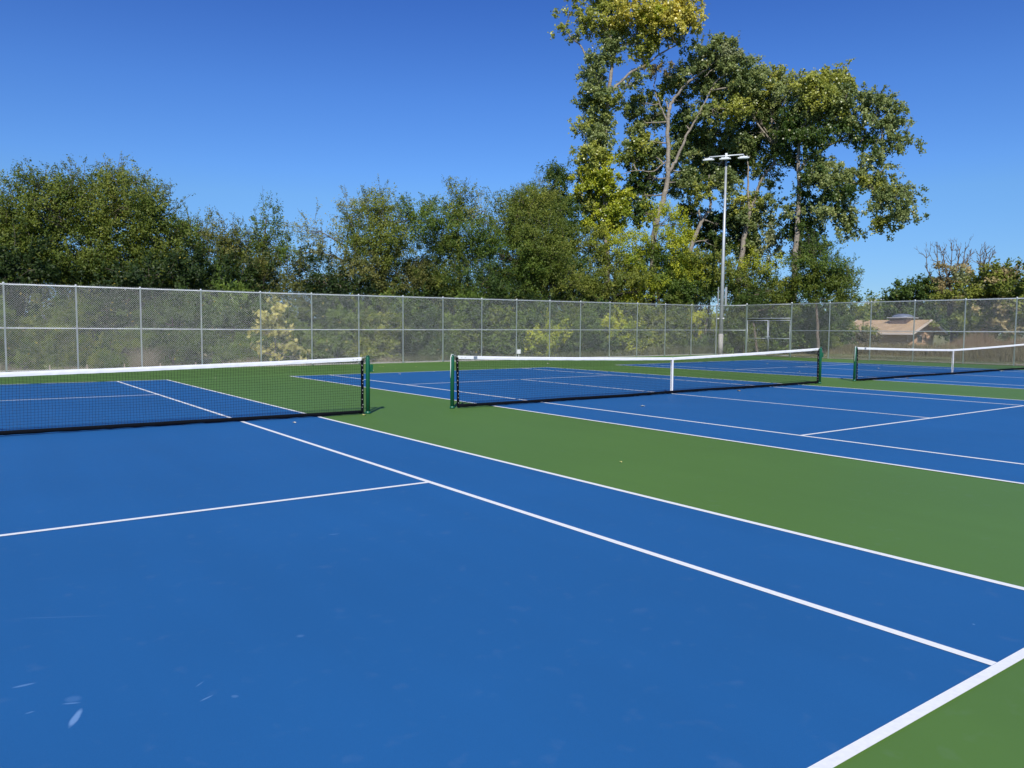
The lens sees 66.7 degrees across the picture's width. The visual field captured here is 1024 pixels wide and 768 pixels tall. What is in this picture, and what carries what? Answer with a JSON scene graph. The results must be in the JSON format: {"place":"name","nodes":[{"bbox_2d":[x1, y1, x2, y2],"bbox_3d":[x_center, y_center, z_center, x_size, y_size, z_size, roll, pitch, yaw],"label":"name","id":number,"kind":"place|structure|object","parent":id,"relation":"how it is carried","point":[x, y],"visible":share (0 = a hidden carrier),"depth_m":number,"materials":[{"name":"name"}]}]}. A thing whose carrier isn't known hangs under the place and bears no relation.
{"place":"outdoors","nodes":[
{"label":"outdoors","id":0,"kind":"place"},
{"bbox_2d":[0,354,1023,371],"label":"gravel strip","id":1,"kind":"object","parent":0,"point":[460,360],"visible":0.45,"depth_m":36.28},
{"bbox_2d":[0,0,1023,329],"label":"sky","id":2,"kind":"structure","parent":0,"point":[223,101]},
{"bbox_2d":[1,331,1023,369],"bbox_3d":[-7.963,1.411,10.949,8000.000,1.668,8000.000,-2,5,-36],"label":"ground","id":3,"kind":"structure","parent":0,"point":[942,340],"depth_m":48.56,"materials":[{"name":"brown soil"}]},
{"bbox_2d":[0,275,32,369],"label":"bush","id":4,"kind":"object","parent":3,"relation":"on","point":[2,355],"visible":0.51,"depth_m":30.66,"materials":[{"name":"green plant"}]},
{"bbox_2d":[0,172,55,311],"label":"leafy tree","id":5,"kind":"object","parent":3,"relation":"on","point":[8,198],"visible":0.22,"depth_m":35.75,"materials":[{"name":"green plant"}]},
{"bbox_2d":[0,216,85,365],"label":"bush","id":6,"kind":"object","parent":3,"relation":"on","point":[37,272],"visible":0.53,"depth_m":33.57,"materials":[{"name":"green plant"}]},
{"bbox_2d":[0,282,103,369],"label":"bush","id":7,"kind":"object","parent":3,"relation":"on","point":[55,337],"visible":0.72,"depth_m":30.99,"materials":[{"name":"green plant"}]},
{"bbox_2d":[55,323,161,368],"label":"bush","id":8,"kind":"object","parent":3,"relation":"on","point":[128,336],"visible":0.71,"depth_m":32.44,"materials":[{"name":"green plant"}]},
{"bbox_2d":[0,151,219,340],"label":"leafy tree","id":9,"kind":"object","parent":3,"relation":"on","point":[67,209],"visible":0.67,"depth_m":36.77,"materials":[{"name":"green plant"}]},
{"bbox_2d":[19,242,221,364],"bbox_3d":[-17.299,-3.557,35.894,7.829,6.277,7.221,-1,4,-16],"label":"bush","id":10,"kind":"object","parent":3,"relation":"on","point":[134,279],"visible":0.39,"depth_m":35.07,"materials":[{"name":"green plant"}]},
{"bbox_2d":[114,340,172,366],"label":"dry weeds","id":11,"kind":"object","parent":3,"relation":"on","point":[146,358],"visible":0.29,"depth_m":31.42,"materials":[{"name":"beige plant"}]},
{"bbox_2d":[49,361,260,369],"bbox_3d":[-14.270,-0.564,31.244,10.200,0.568,0.080,-2,5,-36],"label":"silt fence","id":12,"kind":"object","parent":3,"relation":"on","point":[87,366],"visible":0.09,"depth_m":29.75,"materials":[{"name":"black"}]},
{"bbox_2d":[110,279,225,365],"bbox_3d":[-15.464,-2.538,34.789,4.590,4.278,3.125,-2,5,-36],"label":"bush","id":13,"kind":"object","parent":3,"relation":"on","point":[168,318],"visible":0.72,"depth_m":34.58,"materials":[{"name":"green plant"}]},
{"bbox_2d":[162,205,218,363],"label":"leafy tree","id":14,"kind":"object","parent":3,"relation":"on","point":[200,236],"visible":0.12,"depth_m":42.27,"materials":[{"name":"green plant"}]},
{"bbox_2d":[0,356,434,370],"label":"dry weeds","id":15,"kind":"object","parent":3,"relation":"on","point":[249,360],"visible":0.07,"depth_m":34.08,"materials":[{"name":"plant"}]},
{"bbox_2d":[185,264,290,364],"bbox_3d":[-12.654,-3.084,35.963,4.500,4.890,3.998,-2,5,-36],"label":"bush","id":16,"kind":"object","parent":3,"relation":"on","point":[242,309],"visible":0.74,"depth_m":35.41,"materials":[{"name":"green plant"}]},
{"bbox_2d":[173,247,305,361],"bbox_3d":[-13.528,-3.865,39.771,9.111,6.709,5.747,-2,5,-36],"label":"bush","id":17,"kind":"object","parent":3,"relation":"on","point":[232,268],"visible":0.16,"depth_m":39.48,"materials":[{"name":"green plant"}]},
{"bbox_2d":[184,186,317,336],"bbox_3d":[-14.056,-5.635,40.967,7.573,9.671,5.772,-1,4,-14],"label":"leafy tree","id":18,"kind":"object","parent":3,"relation":"on","point":[225,243],"visible":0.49,"depth_m":41.18,"materials":[{"name":"green plant"}]},
{"bbox_2d":[247,294,310,364],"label":"sapling","id":19,"kind":"object","parent":3,"relation":"on","point":[279,325],"visible":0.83,"depth_m":33.58,"materials":[{"name":"yellow plant"}]},
{"bbox_2d":[244,291,324,360],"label":"bush","id":20,"kind":"object","parent":3,"relation":"on","point":[296,333],"visible":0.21,"depth_m":37.67,"materials":[{"name":"green plant"}]},
{"bbox_2d":[276,185,375,318],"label":"sparse tree","id":21,"kind":"object","parent":3,"relation":"on","point":[319,245],"visible":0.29,"depth_m":44.13,"materials":[{"name":"green plant"}]},
{"bbox_2d":[289,295,375,363],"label":"bush","id":22,"kind":"object","parent":3,"relation":"on","point":[328,335],"visible":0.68,"depth_m":38.71,"materials":[{"name":"green plant"}]},
{"bbox_2d":[287,241,393,359],"bbox_3d":[-9.562,-4.272,41.802,7.566,6.831,6.456,-2,5,-36],"label":"bush","id":23,"kind":"object","parent":3,"relation":"on","point":[334,285],"visible":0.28,"depth_m":41.72,"materials":[{"name":"green plant"}]},
{"bbox_2d":[342,285,421,361],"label":"bush","id":24,"kind":"object","parent":3,"relation":"on","point":[382,321],"visible":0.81,"depth_m":39.38,"materials":[{"name":"green plant"}]},
{"bbox_2d":[328,175,443,358],"bbox_3d":[-7.104,-6.439,43.850,6.429,10.632,6.526,-2,5,-36],"label":"leafy tree","id":25,"kind":"object","parent":3,"relation":"on","point":[385,262],"visible":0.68,"depth_m":43.17,"materials":[{"name":"green plant"}]},
{"bbox_2d":[386,282,459,359],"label":"bush","id":26,"kind":"object","parent":3,"relation":"on","point":[424,304],"visible":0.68,"depth_m":41.40,"materials":[{"name":"green plant"}]},
{"bbox_2d":[390,260,491,359],"bbox_3d":[-4.938,-4.319,45.512,7.348,6.475,6.258,-2,5,-36],"label":"bush","id":27,"kind":"object","parent":3,"relation":"on","point":[435,292],"visible":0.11,"depth_m":45.04,"materials":[{"name":"green plant"}]},
{"bbox_2d":[391,176,525,353],"bbox_3d":[-3.026,-6.918,46.257,7.789,11.192,4.831,0,4,1],"label":"leafy tree","id":28,"kind":"object","parent":3,"relation":"on","point":[451,244],"visible":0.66,"depth_m":45.76,"materials":[{"name":"green plant"}]},
{"bbox_2d":[431,285,488,360],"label":"bush","id":29,"kind":"object","parent":3,"relation":"on","point":[472,311],"visible":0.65,"depth_m":43.24,"materials":[{"name":"green plant"}]},
{"bbox_2d":[461,258,541,355],"bbox_3d":[-1.236,-4.677,48.882,6.489,6.498,5.917,-2,5,-36],"label":"bush","id":30,"kind":"object","parent":3,"relation":"on","point":[529,297],"visible":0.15,"depth_m":48.11,"materials":[{"name":"green plant"}]},
{"bbox_2d":[474,303,529,356],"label":"bush","id":31,"kind":"object","parent":3,"relation":"on","point":[501,343],"visible":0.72,"depth_m":44.48,"materials":[{"name":"green plant"}]},
{"bbox_2d":[0,354,1023,767],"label":"court surround","id":32,"kind":"object","parent":3,"relation":"on","point":[968,524],"visible":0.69,"depth_m":8.59,"materials":[{"name":"green paint"}]},
{"bbox_2d":[0,355,373,434],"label":"tennis net","id":33,"kind":"object","parent":32,"relation":"on","point":[369,369],"visible":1,"depth_m":12.77,"materials":[{"name":"black fabric"}]},
{"bbox_2d":[0,282,717,371],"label":"back fence","id":34,"kind":"object","parent":32,"relation":"on","point":[212,309],"visible":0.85,"depth_m":33.18,"materials":[{"name":"metal"}]},
{"bbox_2d":[0,380,1023,767],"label":"court playing surface","id":35,"kind":"object","parent":32,"relation":"on","point":[416,624],"visible":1,"depth_m":4.40,"materials":[{"name":"blue paint"}]},
{"bbox_2d":[0,380,1023,767],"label":"court line","id":36,"kind":"object","parent":35,"relation":"on","point":[872,738],"visible":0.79,"depth_m":4.89,"materials":[{"name":"paint"}]},
{"bbox_2d":[450,347,823,408],"bbox_3d":[4.053,-0.309,19.570,13.116,1.169,0.146,-2,5,-36],"label":"tennis net","id":37,"kind":"object","parent":32,"relation":"on","point":[672,359],"visible":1,"depth_m":18.45,"materials":[{"name":"black fabric"}]},
{"bbox_2d":[294,367,1023,482],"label":"court playing surface","id":38,"kind":"object","parent":32,"relation":"on","point":[997,434],"visible":1,"depth_m":15.39,"materials":[{"name":"blue paint"}]},
{"bbox_2d":[293,367,1023,483],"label":"court line","id":39,"kind":"object","parent":38,"relation":"on","point":[756,429],"visible":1,"depth_m":13.78,"materials":[{"name":"paint"}]},
{"bbox_2d":[716,304,747,353],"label":"side fence stretch","id":40,"kind":"structure","parent":32,"relation":"on","point":[745,339],"depth_m":47.36,"materials":[{"name":"metal"}]},
{"bbox_2d":[626,360,1023,388],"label":"court playing surface","id":41,"kind":"object","parent":32,"relation":"on","point":[1007,378],"visible":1,"depth_m":29.97,"materials":[{"name":"blue paint"}]},
{"bbox_2d":[624,360,1021,388],"bbox_3d":[16.026,-0.352,28.339,11.040,0.060,23.770,-2,5,-36],"label":"court line","id":42,"kind":"object","parent":41,"relation":"on","point":[842,375],"visible":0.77,"depth_m":29.44,"materials":[{"name":"paint"}]},
{"bbox_2d":[789,297,1023,365],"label":"side fence","id":43,"kind":"object","parent":32,"relation":"on","point":[914,320],"visible":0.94,"depth_m":38.73,"materials":[{"name":"metal"}]},
{"bbox_2d":[746,303,790,355],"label":"double gate","id":44,"kind":"structure","parent":43,"relation":"attached to","point":[768,329],"depth_m":45.57,"materials":[{"name":"metal"}]},
{"bbox_2d":[852,344,1023,380],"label":"tennis net","id":45,"kind":"object","parent":32,"relation":"on","point":[855,371],"visible":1,"depth_m":27.39,"materials":[{"name":"black fabric"}]},
{"bbox_2d":[466,169,605,351],"bbox_3d":[1.276,-7.536,49.838,8.761,12.161,6.904,3,5,28],"label":"leafy tree","id":46,"kind":"object","parent":3,"relation":"on","point":[531,260],"visible":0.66,"depth_m":48.84,"materials":[{"name":"green plant"}]},
{"bbox_2d":[507,297,572,356],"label":"bush","id":47,"kind":"object","parent":3,"relation":"on","point":[534,325],"visible":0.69,"depth_m":45.56,"materials":[{"name":"green plant"}]},
{"bbox_2d":[487,178,604,294],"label":"leafy tree","id":48,"kind":"object","parent":3,"relation":"on","point":[584,260],"visible":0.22,"depth_m":52.31,"materials":[{"name":"green plant"}]},
{"bbox_2d":[385,345,723,361],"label":"undergrowth","id":49,"kind":"object","parent":3,"relation":"on","point":[686,350],"visible":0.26,"depth_m":47.05,"materials":[{"name":"green plant"}]},
{"bbox_2d":[526,156,586,292],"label":"leafy tree","id":50,"kind":"object","parent":3,"relation":"on","point":[553,172],"visible":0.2,"depth_m":58.23,"materials":[{"name":"green plant"}]},
{"bbox_2d":[534,275,616,353],"bbox_3d":[3.577,-4.629,51.715,6.946,6.134,6.725,1,4,2],"label":"bush","id":51,"kind":"object","parent":3,"relation":"on","point":[592,299],"visible":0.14,"depth_m":51.33,"materials":[{"name":"green plant"}]},
{"bbox_2d":[550,305,602,355],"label":"bush","id":52,"kind":"object","parent":3,"relation":"on","point":[571,320],"visible":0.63,"depth_m":47.91,"materials":[{"name":"green plant"}]},
{"bbox_2d":[563,294,620,355],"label":"bush","id":53,"kind":"object","parent":3,"relation":"on","point":[599,338],"visible":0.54,"depth_m":48.74,"materials":[{"name":"green plant"}]},
{"bbox_2d":[568,218,669,305],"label":"leafy tree","id":54,"kind":"object","parent":3,"relation":"on","point":[623,272],"visible":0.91,"depth_m":51.95,"materials":[{"name":"green plant"}]},
{"bbox_2d":[599,290,653,353],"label":"bush","id":55,"kind":"object","parent":3,"relation":"on","point":[625,329],"visible":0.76,"depth_m":49.27,"materials":[{"name":"green plant"}]},
{"bbox_2d":[547,0,709,303],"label":"poplar tree","id":56,"kind":"object","parent":3,"relation":"on","point":[649,20],"visible":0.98,"depth_m":57.49,"materials":[{"name":"green plant"}]},
{"bbox_2d":[598,270,667,329],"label":"bush","id":57,"kind":"object","parent":3,"relation":"on","point":[648,303],"visible":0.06,"depth_m":54.37,"materials":[{"name":"green plant"}]},
{"bbox_2d":[633,296,675,350],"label":"bush","id":58,"kind":"object","parent":3,"relation":"on","point":[655,321],"visible":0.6,"depth_m":51.41,"materials":[{"name":"green plant"}]},
{"bbox_2d":[624,193,710,314],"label":"leafy tree","id":59,"kind":"object","parent":3,"relation":"on","point":[671,261],"visible":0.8,"depth_m":53.03,"materials":[{"name":"green plant"}]},
{"bbox_2d":[655,288,702,350],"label":"bush","id":60,"kind":"object","parent":3,"relation":"on","point":[673,310],"visible":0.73,"depth_m":52.03,"materials":[{"name":"green plant"}]},
{"bbox_2d":[654,290,706,334],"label":"bush","id":61,"kind":"object","parent":3,"relation":"on","point":[697,307],"visible":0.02,"depth_m":56.48,"materials":[{"name":"green plant"}]},
{"bbox_2d":[611,30,774,305],"bbox_3d":[13.596,-14.511,59.723,12.349,24.008,6.037,2,4,26],"label":"poplar tree","id":62,"kind":"object","parent":3,"relation":"on","point":[732,63],"visible":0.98,"depth_m":59.08,"materials":[{"name":"green plant"}]},
{"bbox_2d":[670,239,741,334],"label":"leafy tree","id":63,"kind":"object","parent":3,"relation":"on","point":[710,275],"visible":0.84,"depth_m":52.67,"materials":[{"name":"green plant"}]},
{"bbox_2d":[684,303,736,353],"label":"bush","id":64,"kind":"object","parent":3,"relation":"on","point":[698,322],"visible":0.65,"depth_m":53.23,"materials":[{"name":"green plant"}]},
{"bbox_2d":[672,117,761,347],"bbox_3d":[16.341,-12.105,62.511,6.645,18.955,8.095,0,4,-9],"label":"poplar tree","id":65,"kind":"object","parent":3,"relation":"on","point":[714,170],"visible":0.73,"depth_m":61.14,"materials":[{"name":"green plant"}]},
{"bbox_2d":[703,153,749,354],"bbox_3d":[13.393,-8.168,49.256,2.800,12.720,0.591,2,4,18],"label":"floodlight pole","id":66,"kind":"object","parent":3,"relation":"on","point":[725,158],"visible":0.92,"depth_m":49.35,"materials":[{"name":"metal"}]},
{"bbox_2d":[717,292,770,352],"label":"bush","id":67,"kind":"object","parent":3,"relation":"on","point":[739,337],"visible":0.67,"depth_m":53.39,"materials":[{"name":"green plant"}]},
{"bbox_2d":[706,56,801,348],"bbox_3d":[19.335,-14.072,61.508,8.339,22.859,6.061,4,5,41],"label":"poplar tree","id":68,"kind":"object","parent":3,"relation":"on","point":[748,227],"visible":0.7,"depth_m":61.25,"materials":[{"name":"green plant"}]},
{"bbox_2d":[714,245,803,351],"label":"leafy tree","id":69,"kind":"object","parent":3,"relation":"on","point":[752,294],"visible":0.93,"depth_m":52.89,"materials":[{"name":"green plant"}]},
{"bbox_2d":[717,299,837,350],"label":"leafy tree","id":70,"kind":"object","parent":3,"relation":"on","point":[760,316],"visible":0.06,"depth_m":56.09,"materials":[{"name":"green plant"}]},
{"bbox_2d":[754,297,817,353],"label":"bush","id":71,"kind":"object","parent":3,"relation":"on","point":[783,335],"visible":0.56,"depth_m":53.64,"materials":[{"name":"green plant"}]},
{"bbox_2d":[777,226,872,354],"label":"leafy tree","id":72,"kind":"object","parent":3,"relation":"on","point":[817,280],"visible":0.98,"depth_m":51.10,"materials":[{"name":"green plant"}]},
{"bbox_2d":[798,301,852,352],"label":"bush","id":73,"kind":"object","parent":3,"relation":"on","point":[833,336],"visible":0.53,"depth_m":55.62,"materials":[{"name":"green plant"}]},
{"bbox_2d":[819,300,857,346],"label":"bush","id":74,"kind":"object","parent":3,"relation":"on","point":[846,334],"visible":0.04,"depth_m":58.85,"materials":[{"name":"green plant"}]},
{"bbox_2d":[766,57,931,298],"bbox_3d":[24.008,-12.846,56.671,7.082,21.487,9.918,-2,5,-36],"label":"poplar tree","id":75,"kind":"object","parent":3,"relation":"on","point":[801,122],"visible":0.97,"depth_m":55.60,"materials":[{"name":"green plant"}]},
{"bbox_2d":[820,294,883,341],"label":"leafy tree","id":76,"kind":"object","parent":3,"relation":"on","point":[861,314],"visible":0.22,"depth_m":100.19,"materials":[{"name":"green plant"}]},
{"bbox_2d":[848,316,882,344],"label":"shrub","id":77,"kind":"object","parent":3,"relation":"on","point":[863,333],"visible":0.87,"depth_m":68.66,"materials":[{"name":"green plant"}]},
{"bbox_2d":[850,293,883,318],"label":"leafy tree","id":78,"kind":"object","parent":3,"relation":"on","point":[877,304],"visible":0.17,"depth_m":126.09,"materials":[{"name":"green plant"}]},
{"bbox_2d":[723,340,1023,361],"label":"meadow grass","id":79,"kind":"structure","parent":3,"relation":"on","point":[1004,353],"depth_m":49.77,"materials":[{"name":"plant"}]},
{"bbox_2d":[849,314,947,345],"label":"brick house","id":80,"kind":"structure","parent":3,"relation":"on","point":[905,322],"depth_m":81.06,"materials":[{"name":"beige"}]},
{"bbox_2d":[864,272,966,342],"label":"leafy tree","id":81,"kind":"object","parent":3,"relation":"on","point":[920,289],"visible":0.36,"depth_m":109.73,"materials":[{"name":"green plant"}]},
{"bbox_2d":[916,236,975,342],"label":"autumn tree","id":82,"kind":"object","parent":3,"relation":"on","point":[947,282],"visible":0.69,"depth_m":82.20,"materials":[{"name":"brown plant"}]},
{"bbox_2d":[927,242,1023,341],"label":"autumn tree","id":83,"kind":"object","parent":3,"relation":"on","point":[978,287],"visible":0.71,"depth_m":75.68,"materials":[{"name":"green plant"}]},
{"bbox_2d":[934,303,1023,343],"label":"leafy tree","id":84,"kind":"object","parent":3,"relation":"on","point":[942,319],"visible":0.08,"depth_m":94.52,"materials":[{"name":"green plant"}]},
{"bbox_2d":[939,328,1023,351],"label":"dead brush","id":85,"kind":"object","parent":3,"relation":"on","point":[974,342],"visible":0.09,"depth_m":55.35,"materials":[{"name":"beige plant"}]},
{"bbox_2d":[983,256,1023,338],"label":"leafy tree","id":86,"kind":"object","parent":3,"relation":"on","point":[1010,290],"visible":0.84,"depth_m":70.52,"materials":[{"name":"green plant"}]},
{"bbox_2d":[765,354,1023,365],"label":"grass","id":87,"kind":"structure","parent":0,"point":[895,357],"depth_m":44.05,"materials":[{"name":"plant"}]}
]}

